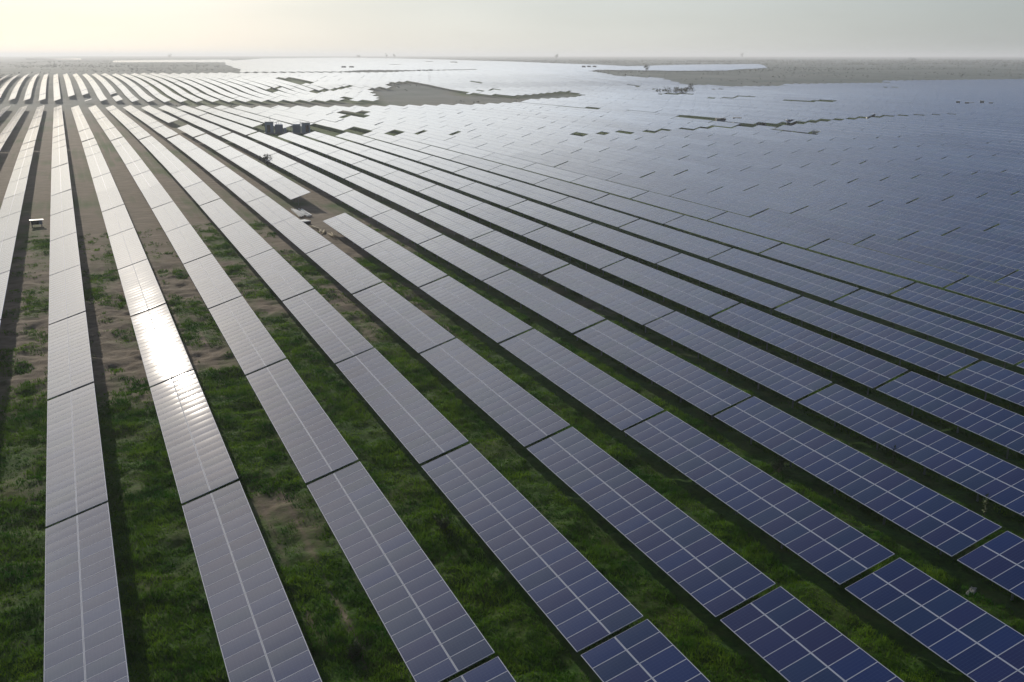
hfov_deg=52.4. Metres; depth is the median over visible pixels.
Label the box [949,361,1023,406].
solar array
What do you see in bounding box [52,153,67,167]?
solar array
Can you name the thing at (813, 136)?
solar array
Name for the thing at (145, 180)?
solar array
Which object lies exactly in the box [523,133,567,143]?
solar array
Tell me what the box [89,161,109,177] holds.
solar array
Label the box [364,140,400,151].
solar array
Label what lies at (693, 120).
solar array
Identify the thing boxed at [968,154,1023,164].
solar array
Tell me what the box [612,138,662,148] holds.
solar array
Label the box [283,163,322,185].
solar array
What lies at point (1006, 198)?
solar array
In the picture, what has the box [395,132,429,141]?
solar array
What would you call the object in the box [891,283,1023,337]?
solar array
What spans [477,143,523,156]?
solar array
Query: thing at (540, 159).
solar array
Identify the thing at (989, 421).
solar array
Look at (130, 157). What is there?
solar array
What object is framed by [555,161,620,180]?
solar array
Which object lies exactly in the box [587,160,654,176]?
solar array
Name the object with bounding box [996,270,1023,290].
solar array
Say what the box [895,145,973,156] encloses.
solar array
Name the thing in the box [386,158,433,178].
solar array
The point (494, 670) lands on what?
solar array
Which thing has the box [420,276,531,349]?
solar array
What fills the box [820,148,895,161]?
solar array
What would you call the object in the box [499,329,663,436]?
solar array
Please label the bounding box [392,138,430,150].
solar array
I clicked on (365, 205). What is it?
solar array
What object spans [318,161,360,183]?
solar array
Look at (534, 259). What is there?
solar array
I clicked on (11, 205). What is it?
solar array
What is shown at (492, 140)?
solar array
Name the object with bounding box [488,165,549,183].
solar array
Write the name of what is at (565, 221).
solar array
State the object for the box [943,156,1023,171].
solar array
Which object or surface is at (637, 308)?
solar array
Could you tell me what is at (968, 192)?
solar array
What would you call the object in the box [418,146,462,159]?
solar array
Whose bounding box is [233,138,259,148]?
solar array
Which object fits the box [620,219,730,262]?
solar array
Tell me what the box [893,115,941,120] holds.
solar array
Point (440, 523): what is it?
weed plant
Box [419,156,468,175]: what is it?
solar array
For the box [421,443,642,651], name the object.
solar array
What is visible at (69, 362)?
solar array
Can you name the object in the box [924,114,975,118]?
solar array
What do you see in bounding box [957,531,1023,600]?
solar array
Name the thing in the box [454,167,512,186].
solar array
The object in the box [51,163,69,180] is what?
solar array
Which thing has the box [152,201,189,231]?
solar array
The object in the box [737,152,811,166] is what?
solar array
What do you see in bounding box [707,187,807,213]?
solar array
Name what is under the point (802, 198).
solar array
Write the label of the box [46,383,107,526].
solar array
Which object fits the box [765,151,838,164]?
solar array
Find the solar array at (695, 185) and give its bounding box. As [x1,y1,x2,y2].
[642,172,722,192]
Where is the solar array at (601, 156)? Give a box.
[572,149,628,162]
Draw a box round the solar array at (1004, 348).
[834,289,1023,368]
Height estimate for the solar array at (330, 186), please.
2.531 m
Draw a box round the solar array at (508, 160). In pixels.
[482,153,534,168]
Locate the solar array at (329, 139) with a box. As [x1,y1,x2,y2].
[316,135,345,144]
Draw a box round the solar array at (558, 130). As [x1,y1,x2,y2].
[538,126,577,133]
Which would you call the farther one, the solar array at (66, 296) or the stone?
the solar array at (66, 296)
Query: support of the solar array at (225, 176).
on the ground at (114, 352)
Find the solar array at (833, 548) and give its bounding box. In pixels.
[624,411,893,584]
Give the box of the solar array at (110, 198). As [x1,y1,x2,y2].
[97,186,123,211]
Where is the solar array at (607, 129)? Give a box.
[583,125,621,134]
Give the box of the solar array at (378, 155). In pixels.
[358,149,399,166]
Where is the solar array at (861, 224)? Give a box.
[792,206,917,239]
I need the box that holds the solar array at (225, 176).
[210,167,243,185]
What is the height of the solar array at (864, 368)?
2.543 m
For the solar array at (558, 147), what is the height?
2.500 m
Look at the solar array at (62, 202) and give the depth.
150.98 m
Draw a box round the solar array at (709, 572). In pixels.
[527,427,775,616]
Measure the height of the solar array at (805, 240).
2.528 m
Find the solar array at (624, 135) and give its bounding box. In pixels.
[606,132,643,139]
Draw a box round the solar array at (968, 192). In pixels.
[882,176,988,197]
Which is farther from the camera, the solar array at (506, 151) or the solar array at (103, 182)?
the solar array at (506, 151)
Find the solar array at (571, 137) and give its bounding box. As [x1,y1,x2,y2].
[548,132,593,141]
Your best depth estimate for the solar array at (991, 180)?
169.16 m
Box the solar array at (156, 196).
[141,184,172,208]
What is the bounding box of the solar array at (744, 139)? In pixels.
[709,134,765,143]
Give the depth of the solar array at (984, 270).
110.73 m
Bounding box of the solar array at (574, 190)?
[534,178,607,201]
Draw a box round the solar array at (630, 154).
[601,147,660,160]
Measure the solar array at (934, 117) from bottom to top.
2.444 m
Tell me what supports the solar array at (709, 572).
on the ground at (114, 352)
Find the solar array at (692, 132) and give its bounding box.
[670,128,714,135]
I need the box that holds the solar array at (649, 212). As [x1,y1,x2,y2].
[592,194,682,226]
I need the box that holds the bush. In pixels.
[258,154,270,165]
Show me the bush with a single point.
(265, 157)
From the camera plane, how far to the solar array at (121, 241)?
117.28 m
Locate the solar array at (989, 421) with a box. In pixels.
[876,371,1023,458]
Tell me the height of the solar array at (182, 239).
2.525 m
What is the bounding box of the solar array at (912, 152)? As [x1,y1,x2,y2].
[870,146,948,158]
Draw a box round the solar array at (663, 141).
[637,136,690,146]
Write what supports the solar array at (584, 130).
on the ground at (114, 352)
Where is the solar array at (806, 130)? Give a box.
[775,125,817,133]
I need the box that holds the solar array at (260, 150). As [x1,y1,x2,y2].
[247,145,276,161]
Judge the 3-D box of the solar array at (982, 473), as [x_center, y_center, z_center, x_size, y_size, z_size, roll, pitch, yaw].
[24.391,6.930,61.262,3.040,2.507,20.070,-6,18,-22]
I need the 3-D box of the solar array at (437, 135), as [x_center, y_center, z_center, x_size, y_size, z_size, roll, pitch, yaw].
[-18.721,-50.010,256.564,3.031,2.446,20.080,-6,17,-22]
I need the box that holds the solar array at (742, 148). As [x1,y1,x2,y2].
[710,143,771,154]
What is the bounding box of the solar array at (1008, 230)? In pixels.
[985,223,1023,239]
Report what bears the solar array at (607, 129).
on the ground at (114, 352)
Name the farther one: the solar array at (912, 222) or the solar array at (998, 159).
the solar array at (998, 159)
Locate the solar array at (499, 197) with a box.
[458,183,525,212]
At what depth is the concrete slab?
142.24 m
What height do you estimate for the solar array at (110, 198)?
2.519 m
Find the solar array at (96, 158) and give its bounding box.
[86,152,104,165]
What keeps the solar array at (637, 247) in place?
on the ground at (114, 352)
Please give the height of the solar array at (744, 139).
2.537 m
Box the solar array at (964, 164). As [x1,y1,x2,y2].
[916,157,1008,173]
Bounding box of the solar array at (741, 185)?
[675,170,758,190]
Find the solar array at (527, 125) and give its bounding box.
[509,122,544,128]
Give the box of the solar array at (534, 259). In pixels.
[472,231,568,282]
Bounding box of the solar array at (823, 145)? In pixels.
[785,139,850,150]
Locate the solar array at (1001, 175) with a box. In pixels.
[973,170,1023,181]
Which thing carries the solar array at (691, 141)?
on the ground at (114, 352)
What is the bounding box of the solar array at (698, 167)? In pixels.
[650,157,719,172]
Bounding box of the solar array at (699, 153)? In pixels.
[656,145,717,157]
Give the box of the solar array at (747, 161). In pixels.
[710,154,781,168]
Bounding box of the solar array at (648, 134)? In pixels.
[632,131,667,138]
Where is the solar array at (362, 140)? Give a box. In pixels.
[342,134,374,145]
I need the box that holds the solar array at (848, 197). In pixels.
[780,182,883,206]
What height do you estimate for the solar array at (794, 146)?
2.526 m
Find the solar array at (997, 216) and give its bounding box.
[908,197,1023,228]
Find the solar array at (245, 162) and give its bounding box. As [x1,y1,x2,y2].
[230,155,262,172]
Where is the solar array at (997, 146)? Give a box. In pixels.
[966,142,1023,154]
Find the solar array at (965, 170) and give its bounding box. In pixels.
[890,158,979,173]
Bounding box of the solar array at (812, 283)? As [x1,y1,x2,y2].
[709,248,858,305]
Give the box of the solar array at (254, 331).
[209,296,285,374]
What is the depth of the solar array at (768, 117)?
315.50 m
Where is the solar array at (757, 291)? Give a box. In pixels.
[657,253,800,314]
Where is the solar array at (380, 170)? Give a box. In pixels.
[352,159,397,181]
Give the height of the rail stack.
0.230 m
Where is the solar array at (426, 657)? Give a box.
[307,461,494,681]
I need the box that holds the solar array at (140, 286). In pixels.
[118,259,165,315]
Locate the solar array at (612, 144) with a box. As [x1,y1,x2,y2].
[584,138,636,149]
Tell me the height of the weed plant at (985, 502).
1.686 m
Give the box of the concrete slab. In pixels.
[301,219,310,223]
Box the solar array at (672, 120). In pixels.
[651,117,692,128]
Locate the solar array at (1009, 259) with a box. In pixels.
[900,231,1023,270]
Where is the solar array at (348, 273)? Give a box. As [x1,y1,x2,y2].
[307,244,381,293]
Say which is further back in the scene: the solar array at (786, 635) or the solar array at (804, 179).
the solar array at (804, 179)
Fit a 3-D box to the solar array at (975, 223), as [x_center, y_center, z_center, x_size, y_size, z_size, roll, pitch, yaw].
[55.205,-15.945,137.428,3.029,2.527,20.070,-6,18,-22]
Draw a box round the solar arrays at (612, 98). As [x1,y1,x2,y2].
[0,58,1023,368]
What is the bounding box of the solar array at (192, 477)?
[150,370,238,503]
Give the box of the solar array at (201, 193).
[184,181,219,205]
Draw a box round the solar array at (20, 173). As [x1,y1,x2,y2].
[9,165,29,182]
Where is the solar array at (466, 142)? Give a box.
[445,136,486,147]
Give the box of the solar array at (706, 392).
[574,320,750,419]
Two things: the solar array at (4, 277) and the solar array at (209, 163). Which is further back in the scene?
the solar array at (209, 163)
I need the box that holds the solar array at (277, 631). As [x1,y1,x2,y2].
[182,481,321,681]
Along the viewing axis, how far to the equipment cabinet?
141.17 m
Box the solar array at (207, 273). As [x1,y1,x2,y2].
[183,254,241,307]
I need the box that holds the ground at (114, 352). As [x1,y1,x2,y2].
[0,56,1023,681]
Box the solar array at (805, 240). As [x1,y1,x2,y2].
[708,212,828,249]
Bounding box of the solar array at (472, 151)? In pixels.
[447,145,493,157]
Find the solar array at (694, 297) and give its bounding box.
[601,258,738,321]
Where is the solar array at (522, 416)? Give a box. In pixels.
[420,338,569,446]
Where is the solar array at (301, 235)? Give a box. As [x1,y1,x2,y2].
[273,216,331,253]
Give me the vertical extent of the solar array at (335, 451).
2.527 m
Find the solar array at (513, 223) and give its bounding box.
[465,203,543,241]
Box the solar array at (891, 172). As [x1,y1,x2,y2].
[832,161,921,178]
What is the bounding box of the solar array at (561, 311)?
[483,270,604,340]
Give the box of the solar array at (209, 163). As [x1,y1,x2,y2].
[196,156,224,171]
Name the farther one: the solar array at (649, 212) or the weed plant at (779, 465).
the solar array at (649, 212)
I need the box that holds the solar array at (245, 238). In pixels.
[220,220,272,258]
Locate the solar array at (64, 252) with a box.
[49,232,79,275]
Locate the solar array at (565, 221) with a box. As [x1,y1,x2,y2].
[508,200,591,237]
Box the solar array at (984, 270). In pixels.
[855,235,1016,281]
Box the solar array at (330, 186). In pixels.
[306,175,353,202]
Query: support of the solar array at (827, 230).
on the ground at (114, 352)
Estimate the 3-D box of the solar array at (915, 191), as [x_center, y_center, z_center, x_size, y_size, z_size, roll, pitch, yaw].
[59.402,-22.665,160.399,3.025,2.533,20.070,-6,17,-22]
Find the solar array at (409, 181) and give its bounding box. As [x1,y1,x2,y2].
[382,170,435,193]
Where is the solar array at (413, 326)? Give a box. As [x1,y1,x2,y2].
[353,283,454,352]
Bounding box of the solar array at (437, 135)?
[418,131,454,140]
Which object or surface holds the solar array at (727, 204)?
on the ground at (114, 352)
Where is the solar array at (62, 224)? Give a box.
[50,208,75,240]
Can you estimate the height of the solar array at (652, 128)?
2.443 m
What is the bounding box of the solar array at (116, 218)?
[102,205,133,235]
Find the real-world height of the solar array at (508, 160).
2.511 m
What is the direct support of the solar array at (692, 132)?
on the ground at (114, 352)
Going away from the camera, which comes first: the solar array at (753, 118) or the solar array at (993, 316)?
the solar array at (993, 316)
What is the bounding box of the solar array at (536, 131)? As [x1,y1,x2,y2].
[517,127,555,135]
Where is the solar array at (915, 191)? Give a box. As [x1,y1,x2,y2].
[849,178,954,200]
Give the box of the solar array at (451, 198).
[419,185,482,216]
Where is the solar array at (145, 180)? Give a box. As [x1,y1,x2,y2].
[132,170,159,189]
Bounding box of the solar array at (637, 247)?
[572,223,678,269]
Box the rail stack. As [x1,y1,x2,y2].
[291,208,311,216]
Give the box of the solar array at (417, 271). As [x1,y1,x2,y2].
[364,239,446,294]
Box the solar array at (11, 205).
[0,192,24,217]
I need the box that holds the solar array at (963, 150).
[919,144,999,155]
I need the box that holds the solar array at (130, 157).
[120,150,140,164]
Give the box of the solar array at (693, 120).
[672,117,712,122]
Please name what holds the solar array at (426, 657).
on the ground at (114, 352)
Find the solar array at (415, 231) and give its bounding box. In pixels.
[371,209,441,250]
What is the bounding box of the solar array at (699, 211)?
[632,191,726,221]
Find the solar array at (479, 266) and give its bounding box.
[419,235,508,288]
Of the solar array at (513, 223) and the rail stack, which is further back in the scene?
the rail stack
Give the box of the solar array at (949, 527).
[714,396,1001,556]
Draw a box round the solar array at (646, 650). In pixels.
[581,619,709,681]
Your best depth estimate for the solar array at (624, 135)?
250.30 m
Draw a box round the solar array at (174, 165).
[162,158,187,173]
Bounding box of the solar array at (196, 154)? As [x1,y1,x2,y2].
[185,148,209,160]
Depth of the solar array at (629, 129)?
274.49 m
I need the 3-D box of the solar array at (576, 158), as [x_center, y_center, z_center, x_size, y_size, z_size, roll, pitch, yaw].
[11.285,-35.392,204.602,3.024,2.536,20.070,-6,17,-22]
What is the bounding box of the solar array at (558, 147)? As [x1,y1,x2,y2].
[532,141,581,152]
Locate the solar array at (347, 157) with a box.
[328,150,365,168]
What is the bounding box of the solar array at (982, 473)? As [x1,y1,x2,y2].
[798,384,1023,515]
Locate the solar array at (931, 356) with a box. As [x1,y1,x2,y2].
[774,297,978,381]
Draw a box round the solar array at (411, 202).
[378,187,437,219]
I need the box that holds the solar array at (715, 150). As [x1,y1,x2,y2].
[683,144,745,156]
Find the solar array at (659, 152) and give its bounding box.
[628,146,688,159]
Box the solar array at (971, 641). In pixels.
[845,558,1023,681]
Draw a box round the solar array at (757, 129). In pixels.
[732,126,780,133]
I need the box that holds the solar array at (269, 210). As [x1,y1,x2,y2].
[247,196,293,224]
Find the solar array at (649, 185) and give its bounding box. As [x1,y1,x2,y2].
[608,173,686,196]
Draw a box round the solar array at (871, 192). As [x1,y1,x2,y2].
[814,180,919,202]
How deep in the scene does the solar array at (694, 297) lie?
98.25 m
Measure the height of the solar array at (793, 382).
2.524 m
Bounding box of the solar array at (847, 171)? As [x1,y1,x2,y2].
[801,163,890,180]
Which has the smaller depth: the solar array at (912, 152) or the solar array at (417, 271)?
the solar array at (417, 271)
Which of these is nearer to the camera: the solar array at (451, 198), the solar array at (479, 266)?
the solar array at (479, 266)
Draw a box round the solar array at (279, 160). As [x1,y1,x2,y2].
[265,153,297,172]
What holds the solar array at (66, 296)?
on the ground at (114, 352)
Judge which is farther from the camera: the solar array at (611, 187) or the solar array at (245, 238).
the solar array at (611, 187)
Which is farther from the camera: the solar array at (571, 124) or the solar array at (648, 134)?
the solar array at (571, 124)
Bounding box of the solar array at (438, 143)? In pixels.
[419,138,459,148]
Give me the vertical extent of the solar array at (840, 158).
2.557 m
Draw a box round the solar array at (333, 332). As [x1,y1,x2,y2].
[283,289,372,362]
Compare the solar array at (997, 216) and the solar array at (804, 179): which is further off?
the solar array at (804, 179)
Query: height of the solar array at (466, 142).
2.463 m
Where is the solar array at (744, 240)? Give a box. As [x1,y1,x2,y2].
[665,215,779,255]
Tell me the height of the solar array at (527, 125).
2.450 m
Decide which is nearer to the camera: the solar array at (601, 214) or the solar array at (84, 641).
the solar array at (84, 641)
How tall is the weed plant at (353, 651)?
0.754 m
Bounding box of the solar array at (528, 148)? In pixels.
[503,142,552,154]
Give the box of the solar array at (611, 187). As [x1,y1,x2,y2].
[572,176,647,200]
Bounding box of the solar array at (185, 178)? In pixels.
[172,168,201,187]
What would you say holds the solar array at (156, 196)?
on the ground at (114, 352)
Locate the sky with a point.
(27, 27)
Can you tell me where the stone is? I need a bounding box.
[966,586,976,594]
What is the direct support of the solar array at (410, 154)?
on the ground at (114, 352)
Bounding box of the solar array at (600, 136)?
[582,133,618,140]
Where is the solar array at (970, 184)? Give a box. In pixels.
[912,174,1020,195]
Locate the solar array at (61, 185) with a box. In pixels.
[51,174,70,195]
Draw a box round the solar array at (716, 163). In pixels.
[680,155,750,170]
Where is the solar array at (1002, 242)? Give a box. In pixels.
[944,227,1023,254]
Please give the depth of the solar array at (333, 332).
85.77 m
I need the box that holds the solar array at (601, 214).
[550,197,638,231]
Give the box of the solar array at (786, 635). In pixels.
[720,586,903,681]
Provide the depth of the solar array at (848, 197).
154.43 m
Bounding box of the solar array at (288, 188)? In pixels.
[266,177,309,205]
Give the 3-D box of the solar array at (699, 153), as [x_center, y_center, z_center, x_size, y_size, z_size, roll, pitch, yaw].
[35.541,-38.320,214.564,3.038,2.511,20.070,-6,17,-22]
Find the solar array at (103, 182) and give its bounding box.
[93,173,115,192]
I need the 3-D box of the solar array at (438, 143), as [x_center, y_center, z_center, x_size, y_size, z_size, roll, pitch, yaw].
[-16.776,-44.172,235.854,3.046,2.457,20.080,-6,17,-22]
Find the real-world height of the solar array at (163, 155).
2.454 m
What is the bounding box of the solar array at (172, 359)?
[131,304,192,386]
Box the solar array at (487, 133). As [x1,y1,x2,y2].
[469,129,506,137]
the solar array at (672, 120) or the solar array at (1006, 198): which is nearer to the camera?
the solar array at (1006, 198)
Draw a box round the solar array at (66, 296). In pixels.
[49,265,85,324]
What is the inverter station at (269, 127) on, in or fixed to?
on the ground at (114, 352)
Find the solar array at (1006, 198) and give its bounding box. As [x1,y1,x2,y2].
[979,192,1023,205]
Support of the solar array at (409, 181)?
on the ground at (114, 352)
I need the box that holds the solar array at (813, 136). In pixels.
[777,131,835,139]
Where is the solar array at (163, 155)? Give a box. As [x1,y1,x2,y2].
[153,149,175,162]
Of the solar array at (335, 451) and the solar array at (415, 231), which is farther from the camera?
the solar array at (415, 231)
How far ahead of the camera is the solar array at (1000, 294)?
96.54 m
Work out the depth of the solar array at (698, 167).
190.55 m
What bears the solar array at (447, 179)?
on the ground at (114, 352)
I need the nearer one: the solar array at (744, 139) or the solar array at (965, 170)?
the solar array at (965, 170)
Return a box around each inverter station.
[264,118,286,133]
[290,122,310,133]
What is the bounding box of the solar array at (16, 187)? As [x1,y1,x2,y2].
[4,177,27,198]
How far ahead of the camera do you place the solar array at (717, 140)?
239.04 m
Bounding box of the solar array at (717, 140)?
[686,135,741,144]
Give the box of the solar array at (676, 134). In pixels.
[656,130,691,137]
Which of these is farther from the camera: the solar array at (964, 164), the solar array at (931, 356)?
the solar array at (964, 164)
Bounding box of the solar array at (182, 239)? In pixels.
[165,224,210,263]
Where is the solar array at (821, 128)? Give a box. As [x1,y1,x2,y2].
[792,124,844,130]
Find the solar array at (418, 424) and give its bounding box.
[336,348,467,463]
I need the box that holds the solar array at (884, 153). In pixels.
[844,147,922,159]
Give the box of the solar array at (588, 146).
[558,140,609,151]
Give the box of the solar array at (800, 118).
[763,115,805,120]
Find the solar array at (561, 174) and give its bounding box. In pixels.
[522,163,585,183]
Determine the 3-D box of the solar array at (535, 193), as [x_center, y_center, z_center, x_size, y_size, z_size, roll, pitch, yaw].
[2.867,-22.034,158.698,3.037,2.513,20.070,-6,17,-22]
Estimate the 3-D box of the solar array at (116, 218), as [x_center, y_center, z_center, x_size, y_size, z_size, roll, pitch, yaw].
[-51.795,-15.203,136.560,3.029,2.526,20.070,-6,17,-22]
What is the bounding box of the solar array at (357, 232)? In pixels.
[323,213,387,255]
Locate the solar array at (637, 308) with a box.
[543,264,672,332]
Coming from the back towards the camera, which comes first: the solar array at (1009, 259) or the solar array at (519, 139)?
the solar array at (519, 139)
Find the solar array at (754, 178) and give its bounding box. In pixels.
[708,168,792,187]
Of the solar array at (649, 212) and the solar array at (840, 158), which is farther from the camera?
the solar array at (840, 158)
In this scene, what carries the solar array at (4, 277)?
on the ground at (114, 352)
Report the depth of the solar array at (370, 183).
168.51 m
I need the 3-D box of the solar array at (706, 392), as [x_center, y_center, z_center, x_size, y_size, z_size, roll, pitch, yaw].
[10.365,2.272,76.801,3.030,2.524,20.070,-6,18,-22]
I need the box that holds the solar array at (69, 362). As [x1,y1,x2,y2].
[47,312,93,398]
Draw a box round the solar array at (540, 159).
[511,151,566,166]
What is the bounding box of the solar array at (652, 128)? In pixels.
[627,123,663,132]
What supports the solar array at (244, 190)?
on the ground at (114, 352)
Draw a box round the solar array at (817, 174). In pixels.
[772,165,857,182]
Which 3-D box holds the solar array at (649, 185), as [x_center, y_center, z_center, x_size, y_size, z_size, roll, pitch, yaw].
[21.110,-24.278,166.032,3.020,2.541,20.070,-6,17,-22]
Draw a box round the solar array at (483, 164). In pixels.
[450,154,502,170]
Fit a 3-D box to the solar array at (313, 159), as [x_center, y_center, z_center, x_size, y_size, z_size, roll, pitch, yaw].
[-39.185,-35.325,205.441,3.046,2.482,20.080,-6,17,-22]
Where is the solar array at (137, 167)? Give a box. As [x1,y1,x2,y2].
[126,159,148,175]
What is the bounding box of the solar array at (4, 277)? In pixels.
[0,271,9,319]
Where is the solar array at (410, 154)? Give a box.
[389,147,430,163]
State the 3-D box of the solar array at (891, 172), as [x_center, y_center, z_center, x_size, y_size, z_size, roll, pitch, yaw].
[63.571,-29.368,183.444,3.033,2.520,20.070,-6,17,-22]
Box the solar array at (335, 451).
[246,359,357,482]
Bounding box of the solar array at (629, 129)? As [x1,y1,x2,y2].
[605,124,647,132]
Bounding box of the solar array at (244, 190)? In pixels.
[226,179,265,202]
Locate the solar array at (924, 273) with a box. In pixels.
[809,239,966,288]
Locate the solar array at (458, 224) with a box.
[419,206,493,246]
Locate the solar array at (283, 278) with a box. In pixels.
[246,249,312,300]
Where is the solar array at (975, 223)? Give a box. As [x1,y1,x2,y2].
[870,200,1000,230]
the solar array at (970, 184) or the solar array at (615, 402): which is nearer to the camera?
the solar array at (615, 402)
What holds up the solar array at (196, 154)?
on the ground at (114, 352)
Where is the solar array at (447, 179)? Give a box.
[419,169,474,190]
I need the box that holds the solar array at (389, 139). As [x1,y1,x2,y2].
[368,132,402,143]
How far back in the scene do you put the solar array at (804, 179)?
175.09 m
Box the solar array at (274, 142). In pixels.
[261,137,289,151]
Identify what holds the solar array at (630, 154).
on the ground at (114, 352)
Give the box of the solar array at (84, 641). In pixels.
[44,502,128,681]
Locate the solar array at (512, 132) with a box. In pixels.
[493,128,530,136]
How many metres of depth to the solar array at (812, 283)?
103.26 m
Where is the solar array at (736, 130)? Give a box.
[709,127,758,135]
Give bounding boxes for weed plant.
[344,638,365,658]
[431,511,452,529]
[770,456,788,471]
[890,445,895,468]
[982,493,988,517]
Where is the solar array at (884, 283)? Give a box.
[760,244,913,296]
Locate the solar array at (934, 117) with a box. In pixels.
[909,115,959,119]
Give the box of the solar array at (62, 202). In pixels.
[50,190,73,215]
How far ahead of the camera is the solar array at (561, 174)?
180.74 m
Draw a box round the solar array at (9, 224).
[0,211,20,241]
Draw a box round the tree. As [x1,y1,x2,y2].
[675,88,687,93]
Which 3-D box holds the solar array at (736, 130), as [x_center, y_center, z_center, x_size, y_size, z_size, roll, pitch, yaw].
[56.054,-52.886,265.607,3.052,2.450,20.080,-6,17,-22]
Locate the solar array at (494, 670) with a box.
[449,657,515,681]
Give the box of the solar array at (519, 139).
[498,134,540,144]
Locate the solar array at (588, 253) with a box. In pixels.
[523,226,624,275]
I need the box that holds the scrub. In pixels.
[0,59,1023,109]
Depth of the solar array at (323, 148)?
224.91 m
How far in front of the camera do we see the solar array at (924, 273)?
108.21 m
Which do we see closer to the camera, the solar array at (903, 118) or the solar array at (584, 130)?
the solar array at (584, 130)
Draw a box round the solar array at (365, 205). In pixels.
[335,190,390,223]
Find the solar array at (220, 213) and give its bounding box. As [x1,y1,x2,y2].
[200,199,242,228]
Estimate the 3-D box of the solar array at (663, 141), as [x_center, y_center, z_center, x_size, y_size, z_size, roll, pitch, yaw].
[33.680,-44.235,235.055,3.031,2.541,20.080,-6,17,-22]
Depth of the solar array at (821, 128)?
273.73 m
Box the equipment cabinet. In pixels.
[29,219,42,226]
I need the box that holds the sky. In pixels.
[0,0,1023,55]
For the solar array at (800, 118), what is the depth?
317.91 m
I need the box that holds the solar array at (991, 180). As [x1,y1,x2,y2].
[943,172,1023,194]
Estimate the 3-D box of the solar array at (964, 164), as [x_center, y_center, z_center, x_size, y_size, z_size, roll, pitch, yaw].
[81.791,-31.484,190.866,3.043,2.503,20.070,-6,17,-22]
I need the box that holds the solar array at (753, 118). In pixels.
[728,115,768,124]
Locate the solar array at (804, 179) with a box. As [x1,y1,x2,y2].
[741,166,826,185]
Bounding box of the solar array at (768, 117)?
[745,115,787,124]
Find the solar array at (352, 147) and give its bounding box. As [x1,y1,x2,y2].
[335,141,371,156]
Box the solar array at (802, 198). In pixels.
[745,184,846,209]
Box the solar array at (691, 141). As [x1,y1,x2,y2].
[661,135,715,145]
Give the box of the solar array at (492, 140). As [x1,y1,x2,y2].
[471,135,512,145]
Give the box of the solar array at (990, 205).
[943,195,1023,215]
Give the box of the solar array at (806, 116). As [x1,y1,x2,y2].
[778,114,823,121]
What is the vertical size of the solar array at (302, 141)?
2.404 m
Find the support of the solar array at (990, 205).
on the ground at (114, 352)
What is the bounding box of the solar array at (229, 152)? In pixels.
[217,146,244,159]
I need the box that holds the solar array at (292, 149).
[277,144,309,160]
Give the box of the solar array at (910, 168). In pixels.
[861,159,951,175]
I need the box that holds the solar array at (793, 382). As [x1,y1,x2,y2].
[644,311,831,407]
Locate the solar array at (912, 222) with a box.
[830,203,959,235]
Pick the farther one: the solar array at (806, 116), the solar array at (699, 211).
the solar array at (806, 116)
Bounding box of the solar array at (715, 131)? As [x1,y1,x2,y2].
[693,128,737,136]
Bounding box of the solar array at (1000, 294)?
[945,276,1023,311]
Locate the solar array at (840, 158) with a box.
[793,150,867,163]
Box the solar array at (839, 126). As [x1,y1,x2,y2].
[812,123,864,129]
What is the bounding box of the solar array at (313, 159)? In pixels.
[295,152,331,168]
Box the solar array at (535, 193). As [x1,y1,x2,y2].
[497,180,567,206]
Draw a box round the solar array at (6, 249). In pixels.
[0,236,15,273]
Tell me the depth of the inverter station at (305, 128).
287.11 m
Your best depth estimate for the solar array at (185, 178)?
176.50 m
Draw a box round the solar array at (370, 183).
[346,173,394,193]
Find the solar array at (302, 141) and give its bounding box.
[289,136,317,150]
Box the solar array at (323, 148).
[306,142,340,158]
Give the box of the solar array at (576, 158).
[543,150,599,164]
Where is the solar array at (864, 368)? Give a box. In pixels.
[711,303,906,394]
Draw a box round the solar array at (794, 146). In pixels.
[759,140,825,151]
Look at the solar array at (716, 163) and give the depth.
193.17 m
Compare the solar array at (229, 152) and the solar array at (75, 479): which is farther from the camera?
the solar array at (229, 152)
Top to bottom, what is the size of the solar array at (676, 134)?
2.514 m
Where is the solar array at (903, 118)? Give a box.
[881,116,925,120]
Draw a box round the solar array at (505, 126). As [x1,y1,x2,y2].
[487,123,521,129]
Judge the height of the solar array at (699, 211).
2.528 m
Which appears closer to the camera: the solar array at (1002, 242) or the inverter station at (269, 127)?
the solar array at (1002, 242)
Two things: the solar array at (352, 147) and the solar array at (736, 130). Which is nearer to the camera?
the solar array at (352, 147)
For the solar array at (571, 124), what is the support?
on the ground at (114, 352)
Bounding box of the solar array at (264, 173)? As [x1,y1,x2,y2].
[247,165,283,188]
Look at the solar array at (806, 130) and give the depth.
272.34 m
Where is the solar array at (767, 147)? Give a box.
[735,141,799,152]
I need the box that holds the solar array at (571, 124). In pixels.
[553,121,587,127]
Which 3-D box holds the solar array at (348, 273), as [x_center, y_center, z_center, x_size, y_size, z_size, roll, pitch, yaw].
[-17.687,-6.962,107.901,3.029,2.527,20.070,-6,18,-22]
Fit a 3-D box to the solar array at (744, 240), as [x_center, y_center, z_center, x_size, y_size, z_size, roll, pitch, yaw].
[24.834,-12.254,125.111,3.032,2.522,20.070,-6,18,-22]
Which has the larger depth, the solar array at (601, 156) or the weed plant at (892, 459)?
the solar array at (601, 156)
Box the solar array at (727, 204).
[671,189,767,216]
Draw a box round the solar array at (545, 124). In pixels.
[531,121,567,127]
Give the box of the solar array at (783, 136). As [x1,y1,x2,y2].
[754,132,812,140]
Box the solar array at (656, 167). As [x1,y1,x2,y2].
[619,158,687,174]
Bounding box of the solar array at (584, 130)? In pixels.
[561,126,602,134]
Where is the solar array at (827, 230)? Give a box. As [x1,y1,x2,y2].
[750,209,873,244]
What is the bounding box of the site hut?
[786,119,796,125]
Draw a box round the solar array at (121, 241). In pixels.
[109,228,146,268]

